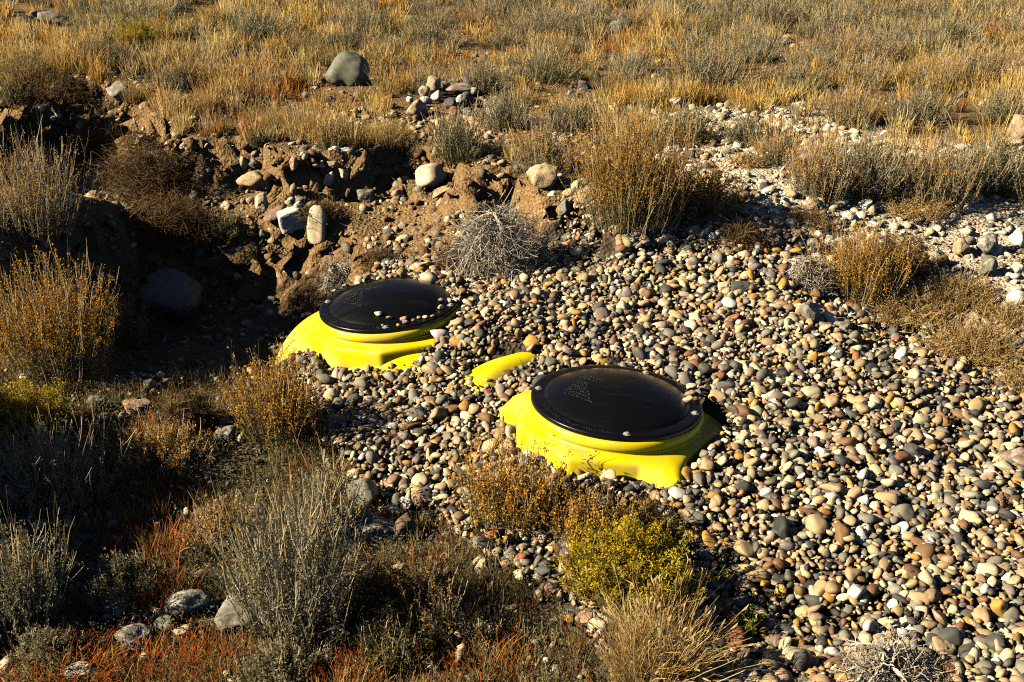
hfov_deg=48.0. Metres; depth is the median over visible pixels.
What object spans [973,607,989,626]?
cobble
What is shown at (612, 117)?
twiggy shrub
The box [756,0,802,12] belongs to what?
sagebrush
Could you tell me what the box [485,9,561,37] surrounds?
sagebrush
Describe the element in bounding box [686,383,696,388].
pebble
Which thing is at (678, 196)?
golden shrub
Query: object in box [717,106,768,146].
sagebrush
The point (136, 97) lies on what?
grass clump
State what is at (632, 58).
sagebrush
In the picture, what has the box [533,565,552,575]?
cobble
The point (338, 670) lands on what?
grass clump
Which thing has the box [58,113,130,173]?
dead shrub
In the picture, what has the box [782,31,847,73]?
sagebrush
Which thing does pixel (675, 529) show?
cobble
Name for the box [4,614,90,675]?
sagebrush
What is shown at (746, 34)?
grass clump
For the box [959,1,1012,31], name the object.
sagebrush
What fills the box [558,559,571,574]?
cobble
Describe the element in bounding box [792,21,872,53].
sagebrush
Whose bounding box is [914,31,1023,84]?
sagebrush
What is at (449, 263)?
dead shrub
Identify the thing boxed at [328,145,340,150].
rock
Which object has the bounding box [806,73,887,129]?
twiggy shrub
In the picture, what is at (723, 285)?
rock
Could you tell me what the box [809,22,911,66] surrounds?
sagebrush
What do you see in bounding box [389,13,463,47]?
sagebrush
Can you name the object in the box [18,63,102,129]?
dead shrub
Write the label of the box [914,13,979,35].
sagebrush
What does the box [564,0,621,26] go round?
sagebrush
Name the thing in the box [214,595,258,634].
boulder
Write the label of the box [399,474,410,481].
rock
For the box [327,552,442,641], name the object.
dead shrub
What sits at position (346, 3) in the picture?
sagebrush
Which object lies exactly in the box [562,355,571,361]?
pebble
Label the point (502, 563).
rock
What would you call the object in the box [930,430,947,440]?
cobble
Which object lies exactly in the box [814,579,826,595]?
cobble
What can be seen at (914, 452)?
cobble
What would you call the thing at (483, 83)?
sagebrush
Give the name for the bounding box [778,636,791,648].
cobble
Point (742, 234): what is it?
dead shrub
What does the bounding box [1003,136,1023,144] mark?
rock
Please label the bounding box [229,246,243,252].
rock
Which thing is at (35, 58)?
sagebrush
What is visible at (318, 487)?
sagebrush
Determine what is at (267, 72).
golden grass
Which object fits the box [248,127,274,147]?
sagebrush
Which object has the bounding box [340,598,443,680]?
sagebrush
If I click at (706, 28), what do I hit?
sagebrush
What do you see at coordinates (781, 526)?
cobble
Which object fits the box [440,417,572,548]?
golden shrub
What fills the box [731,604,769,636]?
green sprig
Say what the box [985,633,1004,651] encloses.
cobble
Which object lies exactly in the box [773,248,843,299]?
dead shrub
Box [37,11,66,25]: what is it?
boulder
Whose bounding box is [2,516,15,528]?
rock
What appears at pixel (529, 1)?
sagebrush
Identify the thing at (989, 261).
rock
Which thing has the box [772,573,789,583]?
cobble
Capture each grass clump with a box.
[0,48,48,83]
[0,616,134,681]
[67,610,240,681]
[101,525,126,543]
[108,70,157,102]
[108,546,220,617]
[113,409,178,442]
[128,511,204,564]
[134,473,171,506]
[152,626,256,681]
[153,77,226,119]
[178,479,224,505]
[214,86,308,128]
[272,91,354,139]
[299,637,398,681]
[353,114,424,149]
[438,617,555,681]
[498,572,541,600]
[503,39,524,49]
[554,553,779,681]
[570,556,731,645]
[700,37,738,59]
[722,22,763,48]
[745,131,778,151]
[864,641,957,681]
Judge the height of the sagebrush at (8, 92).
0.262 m
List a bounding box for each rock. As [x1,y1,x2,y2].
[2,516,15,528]
[18,15,39,26]
[29,10,37,16]
[30,519,48,530]
[35,103,47,112]
[54,112,61,118]
[64,661,94,680]
[65,520,75,528]
[79,534,94,542]
[85,409,95,416]
[86,396,107,410]
[95,412,109,422]
[100,596,130,613]
[105,81,131,102]
[113,623,152,651]
[123,398,151,413]
[139,102,149,109]
[153,613,177,631]
[164,589,210,617]
[172,624,194,639]
[214,425,238,440]
[219,267,233,276]
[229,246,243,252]
[236,170,270,190]
[239,156,247,170]
[248,158,259,168]
[255,192,267,211]
[259,229,267,237]
[263,205,285,221]
[277,205,306,234]
[289,156,297,171]
[294,201,304,206]
[322,171,334,185]
[327,161,339,168]
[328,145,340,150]
[339,168,349,180]
[340,147,349,152]
[344,512,395,548]
[346,478,378,510]
[357,189,374,202]
[391,189,403,197]
[393,512,414,540]
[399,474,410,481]
[400,497,413,510]
[411,490,430,509]
[414,262,430,269]
[420,510,432,522]
[426,574,439,587]
[432,186,451,198]
[460,515,472,524]
[475,559,487,572]
[500,559,510,568]
[526,162,558,188]
[533,589,545,602]
[547,191,557,196]
[558,199,569,215]
[562,613,574,622]
[563,232,571,239]
[572,193,585,202]
[575,608,596,623]
[616,234,626,244]
[669,97,682,105]
[717,281,730,289]
[730,281,749,293]
[737,183,748,190]
[767,236,779,243]
[768,208,780,214]
[775,221,784,228]
[801,301,819,322]
[805,198,822,208]
[836,321,851,329]
[858,199,872,209]
[867,205,875,212]
[932,636,954,654]
[936,255,950,266]
[952,197,965,204]
[952,237,970,256]
[976,232,998,253]
[978,256,997,275]
[999,447,1023,465]
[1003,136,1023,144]
[1006,185,1023,198]
[1008,227,1023,247]
[1008,262,1023,273]
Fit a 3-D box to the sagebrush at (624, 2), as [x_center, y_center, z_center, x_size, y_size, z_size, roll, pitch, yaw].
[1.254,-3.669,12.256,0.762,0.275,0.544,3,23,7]
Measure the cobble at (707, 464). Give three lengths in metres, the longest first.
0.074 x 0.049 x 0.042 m
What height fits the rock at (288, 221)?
0.151 m
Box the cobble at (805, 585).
[798,579,814,593]
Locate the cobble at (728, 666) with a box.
[715,663,731,667]
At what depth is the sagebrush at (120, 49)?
8.29 m
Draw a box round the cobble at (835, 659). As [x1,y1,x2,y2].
[823,656,841,671]
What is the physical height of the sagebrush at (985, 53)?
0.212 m
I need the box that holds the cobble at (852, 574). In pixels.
[845,567,862,582]
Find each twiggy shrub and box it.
[0,108,97,246]
[93,281,155,350]
[97,406,220,482]
[174,486,252,559]
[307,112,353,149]
[391,560,469,644]
[424,95,489,163]
[502,103,587,176]
[583,102,652,146]
[750,120,806,168]
[779,124,890,203]
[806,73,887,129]
[882,117,1009,211]
[900,50,988,95]
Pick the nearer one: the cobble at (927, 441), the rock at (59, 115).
the cobble at (927, 441)
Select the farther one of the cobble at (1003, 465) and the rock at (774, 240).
the rock at (774, 240)
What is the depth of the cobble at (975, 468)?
3.94 m
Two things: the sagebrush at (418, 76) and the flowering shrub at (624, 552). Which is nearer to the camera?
the flowering shrub at (624, 552)
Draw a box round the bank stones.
[0,47,788,379]
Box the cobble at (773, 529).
[769,527,776,533]
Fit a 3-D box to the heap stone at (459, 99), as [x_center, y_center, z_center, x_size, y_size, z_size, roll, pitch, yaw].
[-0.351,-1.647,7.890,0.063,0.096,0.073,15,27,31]
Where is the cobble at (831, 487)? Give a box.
[819,483,842,492]
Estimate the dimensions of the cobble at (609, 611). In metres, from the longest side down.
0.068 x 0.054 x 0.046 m
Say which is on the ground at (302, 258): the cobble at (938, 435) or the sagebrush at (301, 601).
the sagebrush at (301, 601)
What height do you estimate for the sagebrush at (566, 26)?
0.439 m
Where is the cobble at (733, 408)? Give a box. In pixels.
[727,404,738,413]
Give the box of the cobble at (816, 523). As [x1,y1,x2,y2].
[805,514,828,534]
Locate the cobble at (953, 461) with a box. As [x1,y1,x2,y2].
[946,459,957,467]
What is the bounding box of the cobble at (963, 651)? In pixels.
[957,642,976,658]
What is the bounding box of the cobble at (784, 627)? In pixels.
[773,622,791,636]
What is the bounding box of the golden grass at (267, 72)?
[0,0,1023,160]
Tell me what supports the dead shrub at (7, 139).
on the ground at (302, 258)
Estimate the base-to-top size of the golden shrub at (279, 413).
0.473 m
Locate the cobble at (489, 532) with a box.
[484,526,497,540]
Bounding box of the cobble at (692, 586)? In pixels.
[680,572,703,589]
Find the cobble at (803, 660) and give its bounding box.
[794,649,812,675]
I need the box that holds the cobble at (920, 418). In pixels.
[913,414,929,423]
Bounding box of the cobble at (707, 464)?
[699,457,713,470]
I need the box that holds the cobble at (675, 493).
[668,486,686,500]
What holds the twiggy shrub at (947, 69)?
on the ground at (302, 258)
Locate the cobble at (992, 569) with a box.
[976,563,998,576]
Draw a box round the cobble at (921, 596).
[907,591,929,606]
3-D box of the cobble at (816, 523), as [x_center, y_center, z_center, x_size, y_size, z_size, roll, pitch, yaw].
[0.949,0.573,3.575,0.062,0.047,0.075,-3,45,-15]
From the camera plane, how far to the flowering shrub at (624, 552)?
3.33 m
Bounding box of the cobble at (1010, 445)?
[997,442,1017,452]
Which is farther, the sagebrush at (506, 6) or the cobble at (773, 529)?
the sagebrush at (506, 6)
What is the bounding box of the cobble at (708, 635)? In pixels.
[700,628,711,643]
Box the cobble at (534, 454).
[529,453,541,464]
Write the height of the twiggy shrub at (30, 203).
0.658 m
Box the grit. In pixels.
[0,199,1023,681]
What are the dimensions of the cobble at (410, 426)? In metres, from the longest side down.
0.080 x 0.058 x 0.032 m
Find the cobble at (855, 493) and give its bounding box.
[847,486,861,502]
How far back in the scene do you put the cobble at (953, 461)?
3.95 m
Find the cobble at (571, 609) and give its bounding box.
[565,606,582,614]
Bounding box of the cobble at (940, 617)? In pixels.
[932,609,948,622]
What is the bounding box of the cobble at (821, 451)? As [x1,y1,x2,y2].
[812,446,828,459]
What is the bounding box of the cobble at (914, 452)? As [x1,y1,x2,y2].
[908,443,922,456]
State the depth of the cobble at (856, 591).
3.32 m
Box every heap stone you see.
[406,96,413,101]
[418,85,429,96]
[420,96,431,103]
[426,75,440,91]
[430,90,441,101]
[440,81,448,88]
[442,83,474,91]
[443,98,456,108]
[456,94,465,106]
[462,91,474,106]
[463,76,475,83]
[463,107,476,115]
[471,87,478,94]
[475,99,488,105]
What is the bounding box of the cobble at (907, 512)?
[888,504,914,520]
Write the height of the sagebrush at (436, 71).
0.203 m
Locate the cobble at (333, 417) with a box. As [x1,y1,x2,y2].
[326,414,345,425]
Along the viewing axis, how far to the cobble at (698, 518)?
3.66 m
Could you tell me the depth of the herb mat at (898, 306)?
5.09 m
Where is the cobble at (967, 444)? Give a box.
[958,439,974,448]
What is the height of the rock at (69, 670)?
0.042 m
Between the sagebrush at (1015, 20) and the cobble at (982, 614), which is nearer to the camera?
the cobble at (982, 614)
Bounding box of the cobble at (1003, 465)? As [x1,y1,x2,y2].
[993,461,1013,470]
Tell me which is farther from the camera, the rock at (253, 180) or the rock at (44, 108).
the rock at (44, 108)
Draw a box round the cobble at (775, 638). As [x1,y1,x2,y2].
[769,632,781,644]
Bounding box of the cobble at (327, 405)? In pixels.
[320,400,331,414]
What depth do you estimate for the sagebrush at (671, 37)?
10.05 m
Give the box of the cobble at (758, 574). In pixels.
[745,566,770,582]
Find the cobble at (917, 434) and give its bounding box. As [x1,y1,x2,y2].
[905,428,924,443]
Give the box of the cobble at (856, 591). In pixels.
[847,584,866,599]
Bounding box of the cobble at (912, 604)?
[905,600,918,611]
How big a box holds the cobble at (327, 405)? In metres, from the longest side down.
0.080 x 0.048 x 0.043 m
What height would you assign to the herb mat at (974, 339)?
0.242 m
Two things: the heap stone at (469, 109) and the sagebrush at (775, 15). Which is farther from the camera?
the sagebrush at (775, 15)
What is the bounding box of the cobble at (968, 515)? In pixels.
[958,509,980,529]
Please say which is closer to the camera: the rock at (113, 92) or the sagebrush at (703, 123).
the sagebrush at (703, 123)
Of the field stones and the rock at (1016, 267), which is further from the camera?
the field stones
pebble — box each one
[374,311,381,315]
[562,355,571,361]
[682,395,693,402]
[684,390,694,396]
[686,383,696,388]
[694,390,702,395]
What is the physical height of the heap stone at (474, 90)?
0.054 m
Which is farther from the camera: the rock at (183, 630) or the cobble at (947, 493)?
the cobble at (947, 493)
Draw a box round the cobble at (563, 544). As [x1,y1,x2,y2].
[558,532,566,547]
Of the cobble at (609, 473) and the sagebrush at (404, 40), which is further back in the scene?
the sagebrush at (404, 40)
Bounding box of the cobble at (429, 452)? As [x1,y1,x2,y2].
[426,448,435,463]
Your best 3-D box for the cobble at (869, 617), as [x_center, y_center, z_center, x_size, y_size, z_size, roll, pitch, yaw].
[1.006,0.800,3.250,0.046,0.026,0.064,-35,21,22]
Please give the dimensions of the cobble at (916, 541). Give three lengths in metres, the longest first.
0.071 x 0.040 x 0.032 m
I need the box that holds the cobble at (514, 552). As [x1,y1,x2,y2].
[503,545,516,568]
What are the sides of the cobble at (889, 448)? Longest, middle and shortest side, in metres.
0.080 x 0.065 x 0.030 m
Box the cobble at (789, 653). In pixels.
[782,646,812,665]
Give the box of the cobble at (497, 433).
[493,428,504,436]
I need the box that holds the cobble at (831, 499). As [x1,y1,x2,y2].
[818,494,837,507]
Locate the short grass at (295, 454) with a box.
[0,353,621,681]
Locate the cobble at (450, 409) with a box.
[445,405,458,415]
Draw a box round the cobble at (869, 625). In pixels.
[863,619,877,631]
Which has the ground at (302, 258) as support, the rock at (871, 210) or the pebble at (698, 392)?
the rock at (871, 210)
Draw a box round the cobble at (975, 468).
[967,466,979,470]
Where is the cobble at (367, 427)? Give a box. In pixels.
[360,424,375,434]
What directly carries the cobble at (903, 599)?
on the gravel
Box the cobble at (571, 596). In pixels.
[569,586,585,601]
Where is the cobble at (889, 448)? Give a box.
[884,442,893,451]
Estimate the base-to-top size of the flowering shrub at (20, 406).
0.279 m
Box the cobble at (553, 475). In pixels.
[550,473,562,489]
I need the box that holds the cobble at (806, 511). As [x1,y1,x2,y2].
[799,506,815,515]
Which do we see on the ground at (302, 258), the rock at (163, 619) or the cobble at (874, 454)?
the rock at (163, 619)
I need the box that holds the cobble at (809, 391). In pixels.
[800,386,821,398]
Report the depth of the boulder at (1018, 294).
5.16 m
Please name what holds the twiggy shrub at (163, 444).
on the ground at (302, 258)
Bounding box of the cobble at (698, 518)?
[686,509,704,526]
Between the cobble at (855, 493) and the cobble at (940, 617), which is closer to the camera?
the cobble at (940, 617)
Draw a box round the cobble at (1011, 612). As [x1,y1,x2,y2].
[1003,606,1021,627]
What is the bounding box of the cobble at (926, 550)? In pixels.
[914,543,934,559]
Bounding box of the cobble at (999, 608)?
[990,599,1007,617]
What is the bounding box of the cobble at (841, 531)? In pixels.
[834,521,850,544]
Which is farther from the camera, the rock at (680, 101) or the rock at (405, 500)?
the rock at (680, 101)
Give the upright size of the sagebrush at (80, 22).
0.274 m
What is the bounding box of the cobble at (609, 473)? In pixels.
[599,469,615,482]
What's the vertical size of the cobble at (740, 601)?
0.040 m
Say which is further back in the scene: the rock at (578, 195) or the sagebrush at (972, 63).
the sagebrush at (972, 63)
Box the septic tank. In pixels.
[275,277,721,488]
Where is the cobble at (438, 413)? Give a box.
[430,406,446,420]
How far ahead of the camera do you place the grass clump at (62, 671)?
3.15 m
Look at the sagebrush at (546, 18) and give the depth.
10.95 m
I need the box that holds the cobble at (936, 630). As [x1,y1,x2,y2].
[930,627,939,634]
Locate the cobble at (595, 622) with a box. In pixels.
[588,617,607,629]
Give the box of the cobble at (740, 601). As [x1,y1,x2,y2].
[729,594,749,608]
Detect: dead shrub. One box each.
[0,114,64,167]
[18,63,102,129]
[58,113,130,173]
[81,117,211,209]
[116,181,217,276]
[154,381,224,441]
[293,191,346,243]
[313,249,351,296]
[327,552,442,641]
[356,234,403,274]
[426,227,486,272]
[427,187,568,285]
[613,484,696,547]
[708,214,771,254]
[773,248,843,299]
[827,619,955,681]
[871,220,943,289]
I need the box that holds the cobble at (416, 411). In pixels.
[408,406,426,418]
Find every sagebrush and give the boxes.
[0,44,90,77]
[0,68,32,106]
[0,393,134,525]
[0,489,83,646]
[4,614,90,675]
[18,0,54,6]
[53,2,112,35]
[56,0,127,24]
[63,546,180,615]
[69,31,117,64]
[83,29,165,72]
[85,0,188,31]
[108,12,178,36]
[123,0,217,5]
[141,57,201,90]
[149,0,194,10]
[172,433,377,657]
[190,204,242,241]
[199,0,305,41]
[220,619,329,681]
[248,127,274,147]
[255,25,346,52]
[272,434,375,546]
[311,0,376,13]
[312,19,412,51]
[318,0,401,34]
[318,40,417,73]
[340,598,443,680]
[363,25,449,59]
[377,63,457,94]
[384,55,470,80]
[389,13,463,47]
[398,0,453,15]
[402,5,464,28]
[403,0,442,5]
[420,100,490,169]
[436,0,519,27]
[441,55,514,94]
[441,607,515,663]
[447,0,491,8]
[454,0,528,20]
[462,20,538,49]
[471,82,541,132]
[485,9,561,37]
[490,37,596,86]
[501,0,555,11]
[504,2,590,31]
[510,0,588,22]
[512,35,568,58]
[528,78,599,133]
[535,4,621,43]
[546,29,601,55]
[550,0,601,12]
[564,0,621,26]
[586,54,666,90]
[595,41,655,74]
[603,0,655,9]
[609,0,692,26]
[640,29,704,48]
[648,0,699,8]
[648,0,729,20]
[651,21,766,92]
[655,86,726,142]
[656,33,759,85]
[657,27,757,62]
[674,6,727,38]
[699,0,755,30]
[702,0,763,18]
[706,17,802,65]
[713,21,777,46]
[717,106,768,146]
[726,13,783,37]
[738,0,813,27]
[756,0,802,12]
[760,44,846,93]
[782,0,855,19]
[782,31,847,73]
[786,14,835,39]
[790,0,879,35]
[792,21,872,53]
[803,44,921,93]
[806,0,863,8]
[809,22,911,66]
[829,115,931,203]
[836,0,911,17]
[844,0,903,21]
[850,14,929,51]
[867,15,912,32]
[872,10,941,43]
[884,26,973,59]
[886,55,941,81]
[886,70,963,126]
[887,0,956,19]
[896,7,937,27]
[898,1,994,53]
[902,0,952,15]
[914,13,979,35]
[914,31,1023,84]
[933,0,1023,18]
[938,0,1000,7]
[949,106,1023,199]
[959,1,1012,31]
[965,74,1023,126]
[973,43,1023,70]
[986,22,1023,48]
[989,8,1023,35]
[991,1,1023,25]
[993,0,1023,15]
[1003,164,1023,207]
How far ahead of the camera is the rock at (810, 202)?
5.93 m
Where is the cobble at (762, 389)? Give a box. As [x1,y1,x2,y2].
[753,386,766,399]
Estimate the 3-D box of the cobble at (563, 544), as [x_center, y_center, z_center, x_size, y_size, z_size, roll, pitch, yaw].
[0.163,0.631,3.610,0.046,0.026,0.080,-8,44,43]
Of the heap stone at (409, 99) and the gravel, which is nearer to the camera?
the gravel
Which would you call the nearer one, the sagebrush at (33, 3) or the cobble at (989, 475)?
the cobble at (989, 475)
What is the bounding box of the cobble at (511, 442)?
[500,438,513,447]
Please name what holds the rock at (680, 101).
on the ground at (302, 258)
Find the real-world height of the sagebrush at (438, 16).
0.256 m
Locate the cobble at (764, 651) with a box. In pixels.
[759,648,782,656]
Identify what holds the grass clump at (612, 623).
on the ground at (302, 258)
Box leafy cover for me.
[0,371,609,681]
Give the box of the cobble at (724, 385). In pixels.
[715,381,734,391]
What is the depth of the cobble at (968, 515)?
3.61 m
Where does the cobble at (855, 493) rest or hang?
on the gravel
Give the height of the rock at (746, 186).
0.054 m
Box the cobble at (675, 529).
[663,518,680,533]
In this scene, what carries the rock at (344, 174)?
on the ground at (302, 258)
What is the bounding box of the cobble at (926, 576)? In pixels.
[918,569,936,585]
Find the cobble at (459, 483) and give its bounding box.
[453,479,464,487]
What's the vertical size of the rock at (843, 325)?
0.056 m
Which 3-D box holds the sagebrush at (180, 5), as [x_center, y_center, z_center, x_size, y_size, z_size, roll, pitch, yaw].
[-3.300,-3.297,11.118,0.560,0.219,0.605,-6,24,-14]
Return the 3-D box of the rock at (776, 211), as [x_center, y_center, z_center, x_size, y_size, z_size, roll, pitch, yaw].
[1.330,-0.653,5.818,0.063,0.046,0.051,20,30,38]
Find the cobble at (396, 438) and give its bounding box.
[393,436,403,446]
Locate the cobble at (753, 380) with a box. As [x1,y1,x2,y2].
[746,379,763,388]
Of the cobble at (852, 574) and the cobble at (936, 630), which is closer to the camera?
the cobble at (936, 630)
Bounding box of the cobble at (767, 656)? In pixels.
[763,654,782,662]
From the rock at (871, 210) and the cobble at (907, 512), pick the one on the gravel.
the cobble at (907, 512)
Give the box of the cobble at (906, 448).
[903,443,919,453]
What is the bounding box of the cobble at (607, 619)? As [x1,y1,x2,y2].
[602,615,615,628]
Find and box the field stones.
[38,0,1020,196]
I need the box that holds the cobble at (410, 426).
[403,422,421,431]
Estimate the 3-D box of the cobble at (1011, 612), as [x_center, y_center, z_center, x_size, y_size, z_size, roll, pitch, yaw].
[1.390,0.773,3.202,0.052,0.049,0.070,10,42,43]
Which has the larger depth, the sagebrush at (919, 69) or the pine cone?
the sagebrush at (919, 69)
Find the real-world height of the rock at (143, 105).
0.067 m
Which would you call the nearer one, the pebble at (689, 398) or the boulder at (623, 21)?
the pebble at (689, 398)
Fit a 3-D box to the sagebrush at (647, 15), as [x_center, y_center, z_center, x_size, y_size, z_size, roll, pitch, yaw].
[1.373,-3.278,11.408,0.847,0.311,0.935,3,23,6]
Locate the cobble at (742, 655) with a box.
[736,648,750,661]
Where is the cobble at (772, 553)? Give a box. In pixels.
[756,551,775,557]
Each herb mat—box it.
[726,142,770,168]
[783,198,838,231]
[840,272,969,337]
[874,174,954,224]
[912,302,1023,371]
[917,261,1007,314]
[969,295,1023,331]
[983,354,1023,395]
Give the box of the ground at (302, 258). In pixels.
[0,0,1023,681]
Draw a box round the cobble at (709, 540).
[702,530,718,550]
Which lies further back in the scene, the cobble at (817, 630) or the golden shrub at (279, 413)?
the golden shrub at (279, 413)
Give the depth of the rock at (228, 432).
4.37 m
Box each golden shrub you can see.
[0,237,122,393]
[211,332,327,456]
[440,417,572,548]
[532,472,635,553]
[549,86,713,237]
[619,134,716,232]
[682,157,750,222]
[796,201,925,308]
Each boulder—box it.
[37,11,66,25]
[75,359,95,372]
[134,268,202,322]
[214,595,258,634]
[307,205,326,244]
[325,51,369,86]
[406,99,427,116]
[415,163,446,186]
[610,18,632,33]
[1006,290,1023,305]
[1007,114,1023,137]
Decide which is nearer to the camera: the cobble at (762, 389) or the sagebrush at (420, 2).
the cobble at (762, 389)
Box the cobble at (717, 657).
[710,652,722,661]
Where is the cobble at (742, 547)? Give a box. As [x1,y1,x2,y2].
[733,539,756,556]
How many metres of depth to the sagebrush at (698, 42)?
9.54 m
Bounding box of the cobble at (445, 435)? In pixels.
[440,431,451,440]
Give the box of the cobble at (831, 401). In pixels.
[825,395,838,410]
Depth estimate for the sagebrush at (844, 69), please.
8.59 m
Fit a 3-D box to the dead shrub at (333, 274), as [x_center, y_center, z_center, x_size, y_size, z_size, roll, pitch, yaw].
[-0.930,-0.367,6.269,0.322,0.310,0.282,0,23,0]
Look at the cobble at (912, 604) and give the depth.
3.28 m
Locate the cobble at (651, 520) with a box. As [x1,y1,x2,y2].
[649,517,666,530]
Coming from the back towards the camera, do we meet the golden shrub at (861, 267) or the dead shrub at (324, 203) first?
the dead shrub at (324, 203)
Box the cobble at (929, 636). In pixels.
[926,633,936,647]
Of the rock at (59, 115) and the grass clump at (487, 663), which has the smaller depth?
the grass clump at (487, 663)
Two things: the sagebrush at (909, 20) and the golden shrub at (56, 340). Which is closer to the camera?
the golden shrub at (56, 340)
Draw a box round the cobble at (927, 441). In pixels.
[922,437,936,445]
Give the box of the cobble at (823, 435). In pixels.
[813,431,834,442]
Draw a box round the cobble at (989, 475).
[980,471,995,480]
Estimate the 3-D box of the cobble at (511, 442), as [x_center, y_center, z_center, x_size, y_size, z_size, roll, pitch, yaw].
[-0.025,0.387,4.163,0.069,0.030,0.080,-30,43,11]
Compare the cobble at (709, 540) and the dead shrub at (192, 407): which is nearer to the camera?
the cobble at (709, 540)
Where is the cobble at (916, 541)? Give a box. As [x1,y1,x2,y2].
[910,536,924,546]
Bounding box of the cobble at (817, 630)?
[812,625,830,638]
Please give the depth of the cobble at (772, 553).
3.53 m
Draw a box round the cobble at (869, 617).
[860,615,874,633]
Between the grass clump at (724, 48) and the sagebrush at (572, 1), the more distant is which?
the sagebrush at (572, 1)
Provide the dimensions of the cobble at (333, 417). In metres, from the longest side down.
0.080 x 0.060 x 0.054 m
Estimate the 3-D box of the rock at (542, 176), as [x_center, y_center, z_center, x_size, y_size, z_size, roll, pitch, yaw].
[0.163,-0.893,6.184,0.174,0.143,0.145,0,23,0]
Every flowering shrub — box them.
[0,371,75,442]
[109,12,166,53]
[538,497,729,624]
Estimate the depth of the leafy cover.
3.54 m
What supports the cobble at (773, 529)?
on the gravel
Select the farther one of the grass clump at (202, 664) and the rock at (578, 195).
the rock at (578, 195)
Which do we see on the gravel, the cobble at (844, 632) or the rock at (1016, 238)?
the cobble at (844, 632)
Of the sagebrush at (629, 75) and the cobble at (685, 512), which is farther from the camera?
the sagebrush at (629, 75)
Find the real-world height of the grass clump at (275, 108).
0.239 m
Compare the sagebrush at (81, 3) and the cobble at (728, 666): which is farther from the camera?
the sagebrush at (81, 3)
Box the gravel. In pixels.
[0,170,1023,681]
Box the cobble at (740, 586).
[734,580,755,592]
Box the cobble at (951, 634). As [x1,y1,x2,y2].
[937,626,961,646]
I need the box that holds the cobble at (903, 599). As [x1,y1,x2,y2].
[892,593,909,603]
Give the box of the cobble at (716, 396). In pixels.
[709,389,726,402]
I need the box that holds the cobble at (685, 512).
[679,509,690,518]
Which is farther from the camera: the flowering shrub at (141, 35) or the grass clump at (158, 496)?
the flowering shrub at (141, 35)
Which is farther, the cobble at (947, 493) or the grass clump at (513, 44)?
the grass clump at (513, 44)
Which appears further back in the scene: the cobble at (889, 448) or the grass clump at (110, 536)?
the cobble at (889, 448)
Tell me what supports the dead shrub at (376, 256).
on the ground at (302, 258)
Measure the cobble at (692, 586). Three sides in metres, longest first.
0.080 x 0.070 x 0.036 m
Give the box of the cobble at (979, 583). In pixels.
[973,579,988,597]
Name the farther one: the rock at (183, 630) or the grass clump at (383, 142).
the grass clump at (383, 142)
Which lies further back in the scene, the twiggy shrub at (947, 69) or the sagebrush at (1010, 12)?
the sagebrush at (1010, 12)
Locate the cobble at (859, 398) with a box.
[850,395,867,403]
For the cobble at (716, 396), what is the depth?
4.28 m
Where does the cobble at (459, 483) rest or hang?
on the gravel
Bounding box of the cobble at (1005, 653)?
[999,648,1014,666]
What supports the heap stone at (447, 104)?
on the ground at (302, 258)
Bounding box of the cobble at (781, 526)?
[774,515,788,539]
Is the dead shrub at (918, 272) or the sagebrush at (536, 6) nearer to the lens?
the dead shrub at (918, 272)
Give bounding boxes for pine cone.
[726,625,746,652]
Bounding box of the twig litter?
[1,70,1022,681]
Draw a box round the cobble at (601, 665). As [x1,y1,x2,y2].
[598,664,609,680]
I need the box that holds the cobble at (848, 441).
[835,437,857,449]
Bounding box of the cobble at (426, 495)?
[418,492,433,507]
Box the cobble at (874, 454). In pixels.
[871,442,881,459]
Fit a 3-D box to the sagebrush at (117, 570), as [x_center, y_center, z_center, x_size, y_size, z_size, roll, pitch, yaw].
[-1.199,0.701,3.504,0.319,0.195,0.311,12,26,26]
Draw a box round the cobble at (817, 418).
[807,413,824,424]
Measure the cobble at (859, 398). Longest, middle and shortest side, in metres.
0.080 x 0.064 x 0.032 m
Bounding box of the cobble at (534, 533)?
[531,530,547,544]
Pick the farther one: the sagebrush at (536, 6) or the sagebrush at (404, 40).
the sagebrush at (536, 6)
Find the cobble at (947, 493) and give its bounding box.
[942,491,952,502]
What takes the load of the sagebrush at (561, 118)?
on the ground at (302, 258)
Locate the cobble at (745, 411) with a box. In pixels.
[734,404,752,417]
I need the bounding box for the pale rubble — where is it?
[646,99,1023,352]
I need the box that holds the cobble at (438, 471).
[431,469,443,475]
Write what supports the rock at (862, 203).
on the ground at (302, 258)
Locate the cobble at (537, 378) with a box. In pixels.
[532,374,544,385]
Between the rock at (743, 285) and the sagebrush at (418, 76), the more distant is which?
the sagebrush at (418, 76)
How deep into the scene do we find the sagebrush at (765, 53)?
9.35 m
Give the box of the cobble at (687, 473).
[681,466,694,482]
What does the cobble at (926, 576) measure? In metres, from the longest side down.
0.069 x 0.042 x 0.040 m
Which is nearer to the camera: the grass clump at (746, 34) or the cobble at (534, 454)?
the cobble at (534, 454)
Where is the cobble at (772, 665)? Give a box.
[757,658,780,675]
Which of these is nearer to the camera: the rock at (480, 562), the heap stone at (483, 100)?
the rock at (480, 562)
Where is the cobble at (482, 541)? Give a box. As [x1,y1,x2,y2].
[477,536,499,548]
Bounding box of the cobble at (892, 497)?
[873,491,898,505]
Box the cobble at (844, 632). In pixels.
[835,627,852,642]
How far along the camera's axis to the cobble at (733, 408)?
4.18 m
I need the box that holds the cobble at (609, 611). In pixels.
[602,600,620,616]
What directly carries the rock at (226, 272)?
on the ground at (302, 258)
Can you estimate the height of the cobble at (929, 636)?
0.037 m

